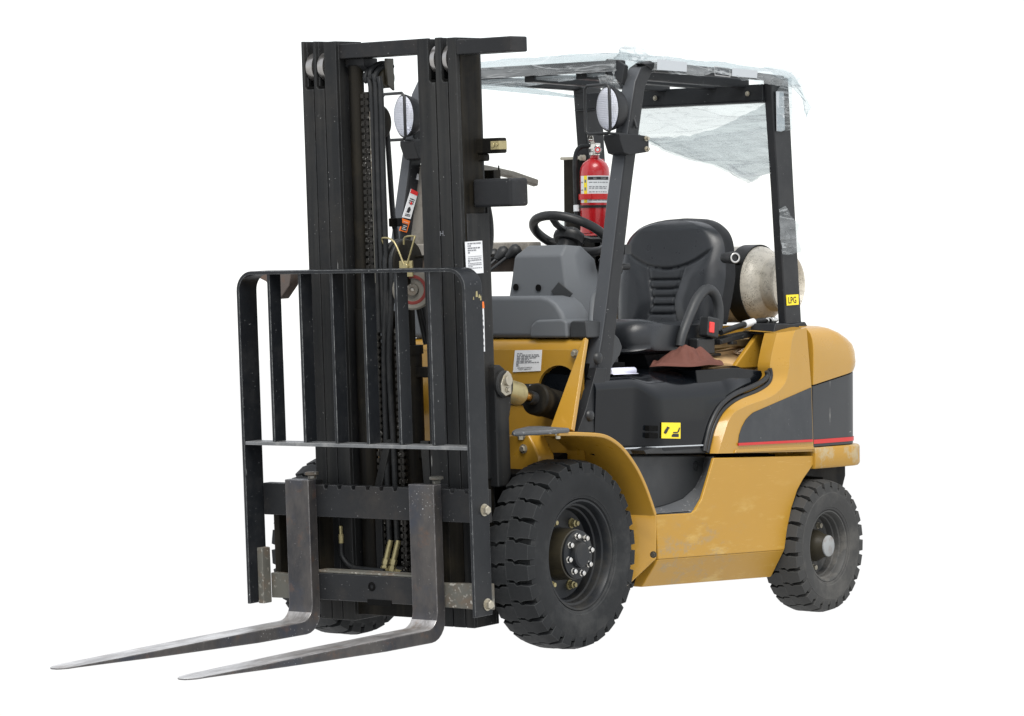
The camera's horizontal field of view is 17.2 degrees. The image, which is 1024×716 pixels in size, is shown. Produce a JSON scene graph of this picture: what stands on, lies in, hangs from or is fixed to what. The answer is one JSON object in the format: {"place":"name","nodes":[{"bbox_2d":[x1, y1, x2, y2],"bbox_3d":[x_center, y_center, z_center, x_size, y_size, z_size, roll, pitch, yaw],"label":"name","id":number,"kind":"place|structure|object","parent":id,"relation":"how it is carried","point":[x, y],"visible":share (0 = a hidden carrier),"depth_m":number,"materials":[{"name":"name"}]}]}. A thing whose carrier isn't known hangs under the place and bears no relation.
{"place":"outdoors","nodes":[
{"label":"outdoors","id":0,"kind":"place"},
{"bbox_2d":[0,359,1023,715],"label":"ground","id":1,"kind":"structure","parent":0,"point":[122,519],"depth_m":13.67,"materials":[{"name":"white"}]},
{"bbox_2d":[50,36,862,679],"bbox_3d":[-0.152,-0.061,12.030,1.297,2.104,3.665,0,1,37],"label":"forklift","id":2,"kind":"object","parent":1,"relation":"on","point":[524,462],"visible":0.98,"depth_m":11.77,"materials":[{"name":"black paint"}]},
{"bbox_2d":[573,135,609,235],"bbox_3d":[0.302,-0.673,13.178,0.169,0.398,0.134,0,1,37],"label":"fire extinguisher","id":3,"kind":"object","parent":2,"relation":"attached to","point":[594,180],"visible":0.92,"depth_m":13.12,"materials":[{"name":"metal"}]},
{"bbox_2d":[610,367,638,374],"bbox_3d":[0.390,0.045,11.964,0.034,0.024,0.153,0,1,37],"label":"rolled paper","id":4,"kind":"object","parent":2,"relation":"attached to","point":[624,370],"visible":1,"depth_m":11.96,"materials":[{"name":"white paper"}]},
{"bbox_2d":[614,47,649,60],"bbox_3d":[0.427,-1.088,12.121,0.134,0.066,0.072,0,1,37],"label":"loose film tuft","id":5,"kind":"object","parent":2,"relation":"on","point":[635,53],"visible":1,"depth_m":12.11,"materials":[{"name":"clear plastic"}]},
{"bbox_2d":[492,53,800,87],"bbox_3d":[0.383,-1.046,12.674,0.979,0.120,1.107,0,1,37],"label":"roof plastic film","id":6,"kind":"object","parent":2,"relation":"on","point":[796,85],"visible":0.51,"depth_m":12.28,"materials":[{"name":"white"}]},
{"bbox_2d":[657,59,686,71],"bbox_3d":[0.572,-1.044,12.117,0.002,0.038,0.190,0,1,37],"label":"tape patch","id":7,"kind":"object","parent":6,"relation":"attached to","point":[669,65],"visible":1,"depth_m":12.11,"materials":[{"name":"white plastic"}]},
{"bbox_2d":[732,68,756,77],"bbox_3d":[0.858,-1.050,12.499,0.002,0.030,0.171,0,1,37],"label":"tape patch","id":8,"kind":"object","parent":6,"relation":"attached to","point":[745,73],"visible":1,"depth_m":12.50,"materials":[{"name":"white plastic"}]},
{"bbox_2d":[769,70,809,110],"bbox_3d":[1.049,-1.004,12.786,0.045,0.185,0.392,0,1,31],"label":"trailing film tail","id":9,"kind":"object","parent":6,"relation":"attached to","point":[789,71],"visible":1,"depth_m":12.79},
{"bbox_2d":[650,345,723,366],"bbox_3d":[0.623,-0.010,12.367,0.209,0.079,0.390,0,1,37],"label":"brown cloth","id":10,"kind":"object","parent":2,"relation":"on","point":[685,356],"visible":1,"depth_m":12.30,"materials":[{"name":"brown fabric"}]},
{"bbox_2d":[646,107,768,182],"bbox_3d":[0.722,-0.826,12.960,0.648,0.331,0.075,0,1,37],"label":"hanging plastic sheet","id":11,"kind":"object","parent":2,"relation":"hanging from","point":[732,166],"visible":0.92,"depth_m":12.88,"materials":[{"name":"white"}]},
{"bbox_2d":[712,347,754,368],"bbox_3d":[0.852,-0.017,12.841,0.178,0.116,0.694,0,1,37],"label":"cardboard sheet","id":12,"kind":"object","parent":2,"relation":"on","point":[728,356],"visible":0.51,"depth_m":12.75,"materials":[{"name":"cardboard"}]},
{"bbox_2d":[715,338,748,347],"bbox_3d":[0.830,-0.058,12.835,0.070,0.040,0.428,0,1,37],"label":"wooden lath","id":13,"kind":"object","parent":12,"relation":"on","point":[743,342],"visible":0.27,"depth_m":12.81,"materials":[{"name":"brown wood"}]},
{"bbox_2d":[714,331,753,344],"bbox_3d":[0.886,-0.086,12.796,0.049,0.070,0.425,0,1,37],"label":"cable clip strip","id":14,"kind":"object","parent":2,"relation":"on","point":[730,339],"visible":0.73,"depth_m":12.69,"materials":[{"name":"black plastic"}]},
{"bbox_2d":[719,317,777,334],"bbox_3d":[0.892,-0.121,12.776,0.030,0.067,0.392,0,1,37],"label":"gas hose","id":15,"kind":"object","parent":2,"relation":"on","point":[743,324],"visible":0.94,"depth_m":12.75,"materials":[{"name":"rubber"}]},
{"bbox_2d":[727,245,804,322],"bbox_3d":[0.716,-0.286,13.290,0.870,0.307,0.307,0,1,37],"label":"gas cylinder","id":16,"kind":"object","parent":2,"relation":"on","point":[754,296],"visible":0.37,"depth_m":13.00,"materials":[{"name":"paint"}]},
{"bbox_2d":[776,91,784,130],"bbox_3d":[1.009,-0.927,12.747,0.002,0.151,0.059,0,1,37],"label":"tape strip","id":17,"kind":"object","parent":2,"relation":"attached to","point":[780,122],"visible":1,"depth_m":12.74,"materials":[{"name":"white plastic"}]},
{"bbox_2d":[777,79,792,128],"bbox_3d":[1.026,-0.957,12.767,0.009,0.211,0.114,0,1,37],"label":"pillar film wrap","id":18,"kind":"object","parent":2,"relation":"attached to","point":[783,99],"visible":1,"depth_m":12.79,"materials":[{"name":"clear plastic"}]},
{"bbox_2d":[0,0,1023,364],"label":"sky","id":19,"kind":"structure","parent":0,"point":[152,152],"materials":[{"name":"white"}]}
]}

